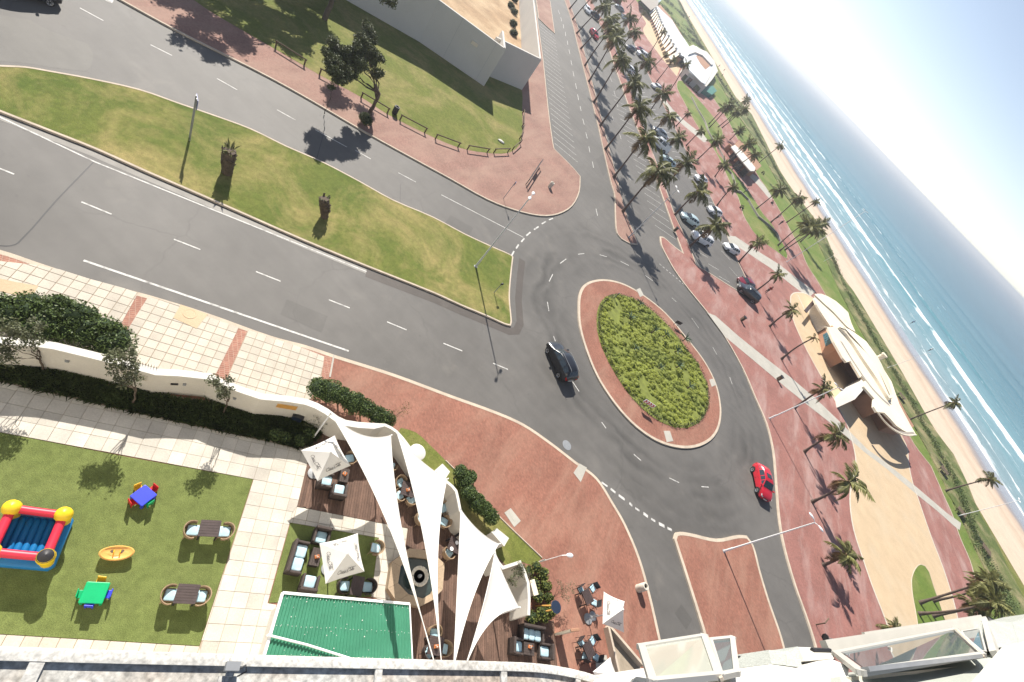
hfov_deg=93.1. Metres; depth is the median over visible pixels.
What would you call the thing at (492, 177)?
inland pavement
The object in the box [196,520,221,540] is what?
table
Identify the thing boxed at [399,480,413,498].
table
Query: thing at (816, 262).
seaside lawn
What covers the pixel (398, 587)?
fountain
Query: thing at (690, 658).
casement window
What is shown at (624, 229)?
verge
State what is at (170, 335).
sidewalk
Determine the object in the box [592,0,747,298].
car park
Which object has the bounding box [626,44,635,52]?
car
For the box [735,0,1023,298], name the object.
sky
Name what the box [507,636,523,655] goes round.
lounge armchair
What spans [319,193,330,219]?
palm stump
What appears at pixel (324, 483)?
lounge armchair
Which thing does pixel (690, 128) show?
pale path
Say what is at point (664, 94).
palm tree
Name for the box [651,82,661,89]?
car
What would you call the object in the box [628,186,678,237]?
street lamp
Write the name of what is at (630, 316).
aloe
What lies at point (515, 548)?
grass verge
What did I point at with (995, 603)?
palm tree
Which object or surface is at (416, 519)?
wicker chair
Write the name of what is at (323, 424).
sail mast
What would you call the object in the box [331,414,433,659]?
shade sail
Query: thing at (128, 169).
road marking
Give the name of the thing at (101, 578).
play chair
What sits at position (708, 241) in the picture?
car
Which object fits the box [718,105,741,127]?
palm tree
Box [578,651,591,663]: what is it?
patio chair
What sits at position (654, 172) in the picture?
palm tree
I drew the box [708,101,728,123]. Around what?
palm tree
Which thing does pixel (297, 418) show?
planter box
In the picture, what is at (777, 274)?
palm tree
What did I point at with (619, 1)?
palm tree
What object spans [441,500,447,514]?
wicker chair
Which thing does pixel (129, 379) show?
young tree
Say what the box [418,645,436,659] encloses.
wicker chair
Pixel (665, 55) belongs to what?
palm tree
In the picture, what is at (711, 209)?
car
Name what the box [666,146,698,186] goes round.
palm tree
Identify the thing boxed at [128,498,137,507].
play chair
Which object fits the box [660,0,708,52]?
dune vegetation
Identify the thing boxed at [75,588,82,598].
play chair
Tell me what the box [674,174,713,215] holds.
palm tree
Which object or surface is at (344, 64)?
broadleaf tree
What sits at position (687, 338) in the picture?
aloe
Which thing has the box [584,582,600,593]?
patio chair
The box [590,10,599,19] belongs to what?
car
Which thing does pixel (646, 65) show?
palm tree
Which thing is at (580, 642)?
patio chair
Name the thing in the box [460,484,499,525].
hedge
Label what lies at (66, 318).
hedge
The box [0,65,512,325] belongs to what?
median
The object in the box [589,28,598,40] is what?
car
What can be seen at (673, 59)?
palm tree
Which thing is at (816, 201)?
palm tree
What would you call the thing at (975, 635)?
side window
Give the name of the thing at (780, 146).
palm tree
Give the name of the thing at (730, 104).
palm tree
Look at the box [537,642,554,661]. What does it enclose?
lounge armchair
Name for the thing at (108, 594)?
play chair
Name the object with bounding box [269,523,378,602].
lounge lawn
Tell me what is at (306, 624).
kiosk roof
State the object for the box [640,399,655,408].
chevron sign
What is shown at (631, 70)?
car
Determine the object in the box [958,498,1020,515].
street lamp
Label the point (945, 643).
awning window
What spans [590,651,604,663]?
patio chair
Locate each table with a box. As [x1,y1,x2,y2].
[78,581,110,605]
[130,485,156,508]
[172,583,200,606]
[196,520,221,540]
[307,547,320,567]
[337,468,349,484]
[345,575,364,597]
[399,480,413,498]
[421,635,443,656]
[445,536,458,556]
[521,642,533,655]
[575,588,593,606]
[575,640,595,660]
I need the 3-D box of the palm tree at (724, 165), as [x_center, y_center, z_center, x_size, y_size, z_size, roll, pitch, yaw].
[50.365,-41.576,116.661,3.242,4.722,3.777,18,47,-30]
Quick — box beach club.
[679,45,717,97]
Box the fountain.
[385,548,444,607]
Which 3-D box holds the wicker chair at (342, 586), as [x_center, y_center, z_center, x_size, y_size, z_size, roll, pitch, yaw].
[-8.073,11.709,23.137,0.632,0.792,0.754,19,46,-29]
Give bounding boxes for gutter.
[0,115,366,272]
[365,258,524,334]
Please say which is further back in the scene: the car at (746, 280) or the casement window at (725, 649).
the car at (746, 280)
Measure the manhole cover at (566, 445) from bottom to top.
0.018 m
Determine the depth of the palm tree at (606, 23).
106.87 m
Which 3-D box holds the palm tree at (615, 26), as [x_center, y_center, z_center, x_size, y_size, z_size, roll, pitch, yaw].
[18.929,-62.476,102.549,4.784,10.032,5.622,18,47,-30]
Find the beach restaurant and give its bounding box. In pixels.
[650,5,688,63]
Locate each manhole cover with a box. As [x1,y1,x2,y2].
[183,309,196,318]
[563,440,570,449]
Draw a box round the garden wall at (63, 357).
[0,337,530,620]
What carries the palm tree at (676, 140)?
on the car park
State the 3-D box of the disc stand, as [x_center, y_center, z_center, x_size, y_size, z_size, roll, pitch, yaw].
[2.088,15.633,28.289,0.885,1.436,0.718,29,42,-20]
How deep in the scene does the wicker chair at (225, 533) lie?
21.61 m
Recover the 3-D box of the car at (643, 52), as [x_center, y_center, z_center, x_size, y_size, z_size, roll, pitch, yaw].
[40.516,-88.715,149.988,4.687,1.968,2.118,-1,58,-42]
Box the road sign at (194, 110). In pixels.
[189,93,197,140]
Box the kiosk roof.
[258,591,412,658]
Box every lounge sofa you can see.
[283,538,309,576]
[517,623,545,643]
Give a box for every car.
[39,0,62,6]
[545,341,578,381]
[583,4,590,14]
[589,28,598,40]
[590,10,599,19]
[615,4,624,12]
[623,64,634,73]
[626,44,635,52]
[636,49,647,60]
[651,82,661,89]
[652,126,668,139]
[655,136,671,153]
[663,154,675,166]
[680,211,699,227]
[691,230,713,247]
[694,174,707,182]
[706,205,722,216]
[722,242,739,255]
[737,276,755,286]
[737,282,761,303]
[750,462,774,501]
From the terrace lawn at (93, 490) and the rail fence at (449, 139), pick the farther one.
the rail fence at (449, 139)
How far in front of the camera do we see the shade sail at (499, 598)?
24.11 m
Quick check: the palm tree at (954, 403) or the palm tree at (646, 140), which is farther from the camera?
the palm tree at (954, 403)
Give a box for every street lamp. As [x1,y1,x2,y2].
[474,191,534,267]
[539,553,572,561]
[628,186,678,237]
[723,512,822,552]
[769,382,842,419]
[786,209,867,261]
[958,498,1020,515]
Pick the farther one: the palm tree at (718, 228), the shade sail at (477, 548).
the palm tree at (718, 228)
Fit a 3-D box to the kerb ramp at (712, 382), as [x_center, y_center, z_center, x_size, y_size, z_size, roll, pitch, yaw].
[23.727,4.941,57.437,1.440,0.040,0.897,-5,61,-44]
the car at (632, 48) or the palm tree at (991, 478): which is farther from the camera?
the car at (632, 48)
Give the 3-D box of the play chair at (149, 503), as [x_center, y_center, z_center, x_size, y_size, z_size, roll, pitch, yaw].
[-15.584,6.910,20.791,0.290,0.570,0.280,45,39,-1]
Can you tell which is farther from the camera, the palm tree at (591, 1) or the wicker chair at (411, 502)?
the palm tree at (591, 1)
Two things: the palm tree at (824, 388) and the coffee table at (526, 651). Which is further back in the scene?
the palm tree at (824, 388)
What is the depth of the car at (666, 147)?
101.47 m
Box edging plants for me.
[597,293,710,426]
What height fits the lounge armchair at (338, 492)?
0.730 m
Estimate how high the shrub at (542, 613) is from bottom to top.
0.941 m
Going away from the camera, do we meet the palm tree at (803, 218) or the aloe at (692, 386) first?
the aloe at (692, 386)
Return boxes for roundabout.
[577,279,720,448]
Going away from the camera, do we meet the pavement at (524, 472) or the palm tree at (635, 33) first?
the pavement at (524, 472)
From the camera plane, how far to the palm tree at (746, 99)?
178.88 m
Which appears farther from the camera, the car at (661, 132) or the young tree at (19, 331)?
the car at (661, 132)
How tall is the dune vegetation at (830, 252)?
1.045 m
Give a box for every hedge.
[0,289,139,356]
[0,364,322,451]
[306,377,396,426]
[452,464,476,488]
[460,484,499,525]
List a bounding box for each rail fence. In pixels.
[275,40,306,65]
[360,92,390,113]
[399,114,427,132]
[435,134,461,146]
[466,145,490,152]
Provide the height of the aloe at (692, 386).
1.063 m
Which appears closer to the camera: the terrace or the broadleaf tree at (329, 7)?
the terrace
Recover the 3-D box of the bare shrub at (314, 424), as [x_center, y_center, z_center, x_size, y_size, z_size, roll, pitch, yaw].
[-10.664,4.600,26.400,0.924,1.586,1.357,50,40,5]
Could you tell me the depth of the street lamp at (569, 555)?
28.93 m
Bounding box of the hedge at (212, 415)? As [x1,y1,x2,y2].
[0,364,322,451]
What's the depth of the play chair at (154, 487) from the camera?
21.13 m
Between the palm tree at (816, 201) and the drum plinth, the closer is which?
the drum plinth
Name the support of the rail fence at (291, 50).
on the park lawn at (434, 93)
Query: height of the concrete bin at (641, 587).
0.780 m
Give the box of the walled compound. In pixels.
[347,0,541,89]
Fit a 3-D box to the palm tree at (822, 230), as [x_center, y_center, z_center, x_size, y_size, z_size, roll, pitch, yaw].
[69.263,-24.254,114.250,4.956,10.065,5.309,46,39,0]
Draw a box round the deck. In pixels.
[297,433,556,665]
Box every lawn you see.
[0,433,252,645]
[195,0,522,153]
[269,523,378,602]
[636,0,1000,619]
[677,80,786,258]
[911,564,944,623]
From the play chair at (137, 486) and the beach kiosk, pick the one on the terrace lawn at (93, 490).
the play chair at (137, 486)
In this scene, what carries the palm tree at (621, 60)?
on the verge at (624, 229)
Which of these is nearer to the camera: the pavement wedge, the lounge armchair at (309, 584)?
the lounge armchair at (309, 584)
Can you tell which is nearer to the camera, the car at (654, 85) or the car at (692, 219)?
the car at (692, 219)
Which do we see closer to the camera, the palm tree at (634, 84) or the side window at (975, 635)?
the side window at (975, 635)
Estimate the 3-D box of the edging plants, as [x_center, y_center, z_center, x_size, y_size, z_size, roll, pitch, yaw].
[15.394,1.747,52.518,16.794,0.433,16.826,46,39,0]
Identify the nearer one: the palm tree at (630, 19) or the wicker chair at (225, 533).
the wicker chair at (225, 533)
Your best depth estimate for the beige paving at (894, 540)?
66.44 m
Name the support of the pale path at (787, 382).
on the promenade
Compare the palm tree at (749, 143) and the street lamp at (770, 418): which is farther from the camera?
the palm tree at (749, 143)
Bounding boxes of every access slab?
[505,508,519,526]
[574,464,586,481]
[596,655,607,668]
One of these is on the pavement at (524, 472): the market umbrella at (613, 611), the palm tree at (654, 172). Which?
the market umbrella at (613, 611)
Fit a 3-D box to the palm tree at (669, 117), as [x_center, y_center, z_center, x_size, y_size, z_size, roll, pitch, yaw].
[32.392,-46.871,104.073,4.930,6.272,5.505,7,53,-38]
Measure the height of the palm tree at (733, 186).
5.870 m
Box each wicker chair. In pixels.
[159,583,177,604]
[182,520,199,539]
[190,585,211,606]
[215,522,234,540]
[335,577,349,594]
[344,450,356,464]
[362,578,377,595]
[368,539,384,556]
[395,474,407,488]
[396,488,404,502]
[405,497,415,506]
[412,513,420,526]
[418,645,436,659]
[426,624,442,639]
[440,515,452,528]
[440,546,454,561]
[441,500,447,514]
[442,639,452,657]
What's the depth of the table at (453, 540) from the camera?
27.09 m
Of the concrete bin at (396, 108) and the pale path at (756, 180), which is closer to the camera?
the concrete bin at (396, 108)
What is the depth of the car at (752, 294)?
80.66 m
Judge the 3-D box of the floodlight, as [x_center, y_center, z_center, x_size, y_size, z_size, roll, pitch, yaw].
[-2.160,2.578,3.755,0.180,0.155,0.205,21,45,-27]
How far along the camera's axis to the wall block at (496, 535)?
29.02 m
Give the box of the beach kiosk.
[724,139,760,176]
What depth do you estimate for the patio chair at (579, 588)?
30.53 m
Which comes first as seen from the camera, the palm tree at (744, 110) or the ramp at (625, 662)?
the ramp at (625, 662)
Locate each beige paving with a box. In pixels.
[640,9,680,75]
[790,292,957,625]
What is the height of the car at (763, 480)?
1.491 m
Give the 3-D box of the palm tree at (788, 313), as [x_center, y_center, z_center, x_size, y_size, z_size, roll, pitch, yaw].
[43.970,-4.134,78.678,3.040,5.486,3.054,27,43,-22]
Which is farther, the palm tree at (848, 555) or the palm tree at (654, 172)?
the palm tree at (654, 172)
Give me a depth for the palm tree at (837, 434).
58.91 m
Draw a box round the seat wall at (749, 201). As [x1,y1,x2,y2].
[691,97,780,241]
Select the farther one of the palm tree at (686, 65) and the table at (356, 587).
the palm tree at (686, 65)
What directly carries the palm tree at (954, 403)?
on the seaside lawn at (816, 262)
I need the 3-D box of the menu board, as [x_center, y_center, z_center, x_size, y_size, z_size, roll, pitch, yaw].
[3.138,16.816,27.997,0.660,1.670,0.300,16,48,-31]
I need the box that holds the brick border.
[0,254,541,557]
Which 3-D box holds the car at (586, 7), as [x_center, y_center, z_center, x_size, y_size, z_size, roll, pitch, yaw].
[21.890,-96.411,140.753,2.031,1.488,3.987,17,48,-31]
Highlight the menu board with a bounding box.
[554,628,579,636]
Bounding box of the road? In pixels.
[0,0,992,662]
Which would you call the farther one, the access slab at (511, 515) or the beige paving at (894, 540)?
the beige paving at (894, 540)
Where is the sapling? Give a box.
[324,78,335,113]
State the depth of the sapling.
41.63 m
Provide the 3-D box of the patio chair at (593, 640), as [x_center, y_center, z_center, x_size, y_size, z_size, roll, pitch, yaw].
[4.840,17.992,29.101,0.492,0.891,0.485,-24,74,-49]
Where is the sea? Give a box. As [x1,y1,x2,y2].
[688,0,1023,514]
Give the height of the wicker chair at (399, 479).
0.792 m
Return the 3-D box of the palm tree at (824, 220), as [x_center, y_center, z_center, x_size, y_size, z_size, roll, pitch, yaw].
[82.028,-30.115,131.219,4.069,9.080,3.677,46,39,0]
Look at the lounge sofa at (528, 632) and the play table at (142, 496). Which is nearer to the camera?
the play table at (142, 496)
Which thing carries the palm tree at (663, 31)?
on the promenade
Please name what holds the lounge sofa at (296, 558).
on the lounge lawn at (284, 582)
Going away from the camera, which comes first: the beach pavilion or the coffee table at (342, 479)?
the coffee table at (342, 479)
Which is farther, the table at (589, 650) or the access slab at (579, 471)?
the access slab at (579, 471)
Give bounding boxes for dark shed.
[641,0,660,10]
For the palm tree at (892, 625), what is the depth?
45.36 m
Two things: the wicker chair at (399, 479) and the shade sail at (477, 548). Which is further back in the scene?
the wicker chair at (399, 479)
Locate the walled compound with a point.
(478, 42)
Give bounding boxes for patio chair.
[572,583,585,596]
[573,635,585,649]
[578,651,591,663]
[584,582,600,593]
[586,634,600,646]
[587,597,601,608]
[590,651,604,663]
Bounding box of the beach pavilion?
[797,294,916,435]
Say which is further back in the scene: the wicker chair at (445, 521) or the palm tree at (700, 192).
the palm tree at (700, 192)
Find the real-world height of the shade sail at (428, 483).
2.734 m
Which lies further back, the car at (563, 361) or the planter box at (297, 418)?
the car at (563, 361)
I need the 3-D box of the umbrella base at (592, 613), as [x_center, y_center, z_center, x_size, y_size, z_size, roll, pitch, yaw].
[5.209,17.219,30.394,0.560,0.500,0.551,46,39,0]
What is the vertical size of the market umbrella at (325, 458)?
2.980 m
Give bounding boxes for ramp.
[612,637,640,671]
[637,288,642,296]
[664,431,672,441]
[709,379,715,385]
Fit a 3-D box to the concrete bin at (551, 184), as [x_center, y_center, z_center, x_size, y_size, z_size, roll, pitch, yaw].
[4.961,-19.750,61.300,0.530,0.780,0.530,46,39,0]
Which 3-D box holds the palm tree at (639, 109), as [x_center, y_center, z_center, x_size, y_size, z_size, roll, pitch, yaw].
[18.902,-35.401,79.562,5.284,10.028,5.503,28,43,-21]
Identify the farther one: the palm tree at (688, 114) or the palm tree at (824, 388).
the palm tree at (688, 114)
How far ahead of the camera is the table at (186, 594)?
19.50 m
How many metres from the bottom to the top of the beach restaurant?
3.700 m
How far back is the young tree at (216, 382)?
22.72 m
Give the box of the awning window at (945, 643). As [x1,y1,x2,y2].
[831,627,986,676]
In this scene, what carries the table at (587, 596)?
on the pavement at (524, 472)
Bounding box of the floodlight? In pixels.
[217,658,246,681]
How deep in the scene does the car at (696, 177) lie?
105.39 m
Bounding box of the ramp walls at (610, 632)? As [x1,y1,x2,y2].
[603,626,642,671]
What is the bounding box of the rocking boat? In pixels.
[98,546,134,560]
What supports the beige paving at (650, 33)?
on the promenade
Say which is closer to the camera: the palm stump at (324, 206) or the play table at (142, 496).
the play table at (142, 496)
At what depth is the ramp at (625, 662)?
30.18 m
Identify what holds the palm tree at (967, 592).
on the oval lawn at (922, 585)
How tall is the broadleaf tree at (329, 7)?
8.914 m
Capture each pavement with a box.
[0,250,660,674]
[119,0,580,216]
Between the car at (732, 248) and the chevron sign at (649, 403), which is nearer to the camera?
the chevron sign at (649, 403)
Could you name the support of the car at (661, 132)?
on the car park
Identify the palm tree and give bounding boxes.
[572,0,601,19]
[576,0,616,33]
[580,4,620,49]
[584,16,625,66]
[588,27,626,82]
[593,46,631,102]
[599,62,649,126]
[603,5,638,34]
[604,92,655,149]
[609,0,626,5]
[612,114,658,178]
[613,23,643,56]
[621,147,678,212]
[627,51,656,84]
[646,83,674,116]
[649,27,667,54]
[651,52,668,69]
[653,103,678,129]
[656,55,677,81]
[663,126,687,153]
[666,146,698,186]
[669,57,691,90]
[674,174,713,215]
[675,108,691,126]
[686,126,705,145]
[689,209,731,247]
[697,130,725,159]
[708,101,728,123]
[709,95,736,127]
[714,156,731,176]
[716,179,738,205]
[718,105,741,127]
[722,102,750,127]
[729,93,750,120]
[729,123,746,139]
[729,134,757,159]
[732,147,762,169]
[738,235,768,262]
[756,179,788,208]
[757,264,787,290]
[759,140,785,162]
[768,300,800,327]
[770,190,808,222]
[777,214,811,245]
[779,216,820,251]
[780,333,820,359]
[784,216,826,250]
[786,197,820,222]
[793,373,833,408]
[800,215,830,241]
[803,421,849,453]
[810,460,875,503]
[822,536,863,575]
[876,617,900,628]
[909,394,961,419]
[917,580,1014,619]
[918,566,1011,604]
[932,571,990,602]
[932,592,992,620]
[945,470,1002,491]
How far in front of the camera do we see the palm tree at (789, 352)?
72.73 m
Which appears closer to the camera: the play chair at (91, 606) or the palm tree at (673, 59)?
the play chair at (91, 606)
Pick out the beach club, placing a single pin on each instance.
(699, 74)
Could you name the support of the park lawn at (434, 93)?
on the inland pavement at (492, 177)
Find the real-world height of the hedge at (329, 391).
1.663 m
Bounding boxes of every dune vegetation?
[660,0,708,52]
[678,0,1020,616]
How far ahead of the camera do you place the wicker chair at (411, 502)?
27.31 m
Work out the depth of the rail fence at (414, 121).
50.22 m
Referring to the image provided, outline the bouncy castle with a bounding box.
[0,500,73,570]
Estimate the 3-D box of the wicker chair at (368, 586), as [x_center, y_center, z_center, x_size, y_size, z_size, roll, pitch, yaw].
[-7.036,12.066,23.743,0.632,0.792,0.754,19,46,-29]
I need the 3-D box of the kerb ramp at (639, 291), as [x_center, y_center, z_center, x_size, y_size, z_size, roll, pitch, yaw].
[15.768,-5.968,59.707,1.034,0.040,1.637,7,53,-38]
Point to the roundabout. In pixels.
(593, 294)
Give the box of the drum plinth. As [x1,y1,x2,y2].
[411,444,425,459]
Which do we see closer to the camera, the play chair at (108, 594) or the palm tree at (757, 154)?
the play chair at (108, 594)
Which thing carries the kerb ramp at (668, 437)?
on the roundabout
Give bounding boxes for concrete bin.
[392,105,399,114]
[548,181,554,188]
[635,582,648,592]
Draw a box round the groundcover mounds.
[598,294,707,426]
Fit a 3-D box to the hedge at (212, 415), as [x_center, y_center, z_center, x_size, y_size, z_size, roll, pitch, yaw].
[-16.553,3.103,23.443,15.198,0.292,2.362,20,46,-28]
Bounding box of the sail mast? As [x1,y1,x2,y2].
[315,412,331,435]
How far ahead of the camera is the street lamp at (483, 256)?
40.81 m
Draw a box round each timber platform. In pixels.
[939,465,948,474]
[955,506,966,517]
[981,542,990,556]
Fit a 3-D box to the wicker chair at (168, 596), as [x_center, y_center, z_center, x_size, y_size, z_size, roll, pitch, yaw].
[-13.755,10.191,19.441,0.632,0.792,0.754,20,46,-28]
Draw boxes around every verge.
[398,428,540,564]
[564,0,637,244]
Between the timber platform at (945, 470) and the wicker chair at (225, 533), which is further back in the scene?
the timber platform at (945, 470)
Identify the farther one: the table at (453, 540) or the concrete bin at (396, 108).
the concrete bin at (396, 108)
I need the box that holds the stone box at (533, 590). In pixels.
[529,579,537,596]
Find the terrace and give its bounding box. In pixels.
[0,383,407,654]
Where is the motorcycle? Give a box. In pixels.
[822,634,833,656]
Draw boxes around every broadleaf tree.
[320,17,386,115]
[322,0,397,20]
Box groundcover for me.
[598,295,708,427]
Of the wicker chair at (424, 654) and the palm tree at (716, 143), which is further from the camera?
the palm tree at (716, 143)
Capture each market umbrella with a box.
[301,436,350,480]
[319,533,363,583]
[584,592,624,631]
[593,658,614,674]
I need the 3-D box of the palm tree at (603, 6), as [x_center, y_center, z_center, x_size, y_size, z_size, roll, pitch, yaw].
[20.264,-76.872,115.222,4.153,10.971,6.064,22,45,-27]
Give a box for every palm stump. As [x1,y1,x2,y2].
[220,138,239,175]
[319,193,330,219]
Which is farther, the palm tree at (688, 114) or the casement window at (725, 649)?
the palm tree at (688, 114)
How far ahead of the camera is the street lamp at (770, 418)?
58.20 m
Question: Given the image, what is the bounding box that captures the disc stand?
[535,600,560,613]
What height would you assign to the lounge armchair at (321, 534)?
0.730 m
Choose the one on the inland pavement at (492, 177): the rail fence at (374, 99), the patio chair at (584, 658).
the rail fence at (374, 99)
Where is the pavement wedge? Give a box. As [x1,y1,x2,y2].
[536,0,554,33]
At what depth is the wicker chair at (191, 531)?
20.93 m
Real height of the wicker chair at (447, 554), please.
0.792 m
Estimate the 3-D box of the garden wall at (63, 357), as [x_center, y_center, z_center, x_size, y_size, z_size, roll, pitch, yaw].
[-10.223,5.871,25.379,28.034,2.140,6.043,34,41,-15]
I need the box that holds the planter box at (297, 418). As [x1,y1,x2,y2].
[291,414,304,422]
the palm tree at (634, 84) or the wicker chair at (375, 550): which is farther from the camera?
the palm tree at (634, 84)
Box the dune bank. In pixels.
[677,0,1023,616]
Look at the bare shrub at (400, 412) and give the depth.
28.92 m
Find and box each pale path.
[661,95,706,141]
[708,313,960,529]
[728,236,814,295]
[750,174,771,198]
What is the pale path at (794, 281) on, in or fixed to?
on the promenade
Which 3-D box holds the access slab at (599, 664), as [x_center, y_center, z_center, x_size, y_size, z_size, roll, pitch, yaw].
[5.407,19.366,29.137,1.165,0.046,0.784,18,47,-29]
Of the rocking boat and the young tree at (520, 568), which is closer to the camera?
the rocking boat
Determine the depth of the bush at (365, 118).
45.24 m
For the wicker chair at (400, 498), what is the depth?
27.11 m
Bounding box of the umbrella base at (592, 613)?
[589,611,597,620]
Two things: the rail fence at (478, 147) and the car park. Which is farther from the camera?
the car park
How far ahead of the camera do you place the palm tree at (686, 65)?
132.42 m
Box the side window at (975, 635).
[961,628,986,652]
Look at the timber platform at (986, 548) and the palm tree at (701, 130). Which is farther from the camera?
the palm tree at (701, 130)
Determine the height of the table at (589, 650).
0.740 m
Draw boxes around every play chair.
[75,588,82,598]
[84,604,93,608]
[96,576,106,581]
[105,589,112,598]
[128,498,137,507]
[133,482,141,491]
[145,499,154,507]
[150,483,158,491]
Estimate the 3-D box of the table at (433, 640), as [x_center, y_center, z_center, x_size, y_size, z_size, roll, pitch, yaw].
[-3.922,15.101,23.939,0.800,0.740,0.792,27,43,-22]
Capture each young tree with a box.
[0,314,48,370]
[101,342,145,402]
[204,373,235,412]
[507,559,532,586]
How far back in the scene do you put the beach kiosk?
141.70 m
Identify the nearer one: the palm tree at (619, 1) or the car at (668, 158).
the car at (668, 158)
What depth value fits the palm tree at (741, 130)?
157.77 m
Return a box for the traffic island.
[673,532,784,653]
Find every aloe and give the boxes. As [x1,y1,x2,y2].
[626,310,637,319]
[674,345,682,354]
[675,360,683,369]
[681,332,692,343]
[687,380,694,390]
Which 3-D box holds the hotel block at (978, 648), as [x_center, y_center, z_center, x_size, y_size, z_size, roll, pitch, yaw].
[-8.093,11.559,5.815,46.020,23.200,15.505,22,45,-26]
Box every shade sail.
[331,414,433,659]
[396,434,447,659]
[454,509,498,659]
[467,553,518,660]
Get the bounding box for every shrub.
[303,415,326,429]
[388,401,410,425]
[507,0,518,37]
[524,561,555,623]
[554,580,575,603]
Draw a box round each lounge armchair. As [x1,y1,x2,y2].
[297,573,320,593]
[310,525,332,545]
[315,473,333,490]
[328,482,347,500]
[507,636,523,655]
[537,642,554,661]
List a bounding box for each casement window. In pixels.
[636,633,723,681]
[709,635,740,679]
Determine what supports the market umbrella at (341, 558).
on the lounge lawn at (284, 582)
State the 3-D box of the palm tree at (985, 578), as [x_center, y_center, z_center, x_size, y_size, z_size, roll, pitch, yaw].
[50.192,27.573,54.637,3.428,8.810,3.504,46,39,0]
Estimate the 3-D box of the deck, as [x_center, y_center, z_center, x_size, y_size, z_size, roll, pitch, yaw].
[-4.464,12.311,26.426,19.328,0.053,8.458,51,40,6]
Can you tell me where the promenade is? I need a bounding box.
[585,0,977,672]
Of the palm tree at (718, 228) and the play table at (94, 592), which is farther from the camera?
the palm tree at (718, 228)
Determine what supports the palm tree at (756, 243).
on the promenade
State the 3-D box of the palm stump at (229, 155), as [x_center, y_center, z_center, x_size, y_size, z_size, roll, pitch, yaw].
[-19.096,-12.305,32.629,1.064,2.431,1.481,22,45,-27]
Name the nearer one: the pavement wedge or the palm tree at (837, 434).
the palm tree at (837, 434)
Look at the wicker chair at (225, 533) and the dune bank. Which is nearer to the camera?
the wicker chair at (225, 533)
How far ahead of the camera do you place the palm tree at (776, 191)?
121.00 m
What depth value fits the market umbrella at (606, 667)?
26.23 m
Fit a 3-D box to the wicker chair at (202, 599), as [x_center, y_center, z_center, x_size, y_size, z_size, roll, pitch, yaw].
[-12.796,10.542,19.985,0.632,0.792,0.754,20,46,-28]
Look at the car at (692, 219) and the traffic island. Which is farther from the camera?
the car at (692, 219)
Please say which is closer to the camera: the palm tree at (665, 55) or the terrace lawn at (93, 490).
the terrace lawn at (93, 490)
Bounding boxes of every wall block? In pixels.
[435,464,449,477]
[486,528,508,548]
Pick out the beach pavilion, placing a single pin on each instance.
(869, 390)
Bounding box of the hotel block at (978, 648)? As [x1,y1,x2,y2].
[0,614,1023,681]
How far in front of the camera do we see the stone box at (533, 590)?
28.25 m
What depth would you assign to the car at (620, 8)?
178.35 m
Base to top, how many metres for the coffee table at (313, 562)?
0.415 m
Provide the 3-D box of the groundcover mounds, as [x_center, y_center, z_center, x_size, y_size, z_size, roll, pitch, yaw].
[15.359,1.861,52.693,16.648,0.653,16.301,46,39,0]
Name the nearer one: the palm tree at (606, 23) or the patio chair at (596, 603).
the patio chair at (596, 603)
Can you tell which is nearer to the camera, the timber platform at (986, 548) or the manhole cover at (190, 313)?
the manhole cover at (190, 313)
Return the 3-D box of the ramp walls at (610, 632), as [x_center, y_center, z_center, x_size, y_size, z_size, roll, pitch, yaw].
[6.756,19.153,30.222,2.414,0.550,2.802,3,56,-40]
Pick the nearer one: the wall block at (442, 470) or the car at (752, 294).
the wall block at (442, 470)
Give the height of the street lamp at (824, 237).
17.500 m
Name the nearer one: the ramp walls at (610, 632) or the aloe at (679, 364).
the ramp walls at (610, 632)
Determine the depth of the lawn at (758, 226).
129.21 m
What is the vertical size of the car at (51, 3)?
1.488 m
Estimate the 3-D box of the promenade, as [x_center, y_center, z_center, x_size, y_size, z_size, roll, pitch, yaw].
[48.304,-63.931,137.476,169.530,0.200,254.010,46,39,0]
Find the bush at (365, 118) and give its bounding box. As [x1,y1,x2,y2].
[358,111,372,125]
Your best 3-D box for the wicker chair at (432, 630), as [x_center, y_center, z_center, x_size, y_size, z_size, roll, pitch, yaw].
[-3.930,14.614,24.306,0.754,0.792,0.632,22,45,-27]
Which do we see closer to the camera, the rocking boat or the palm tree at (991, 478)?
the rocking boat

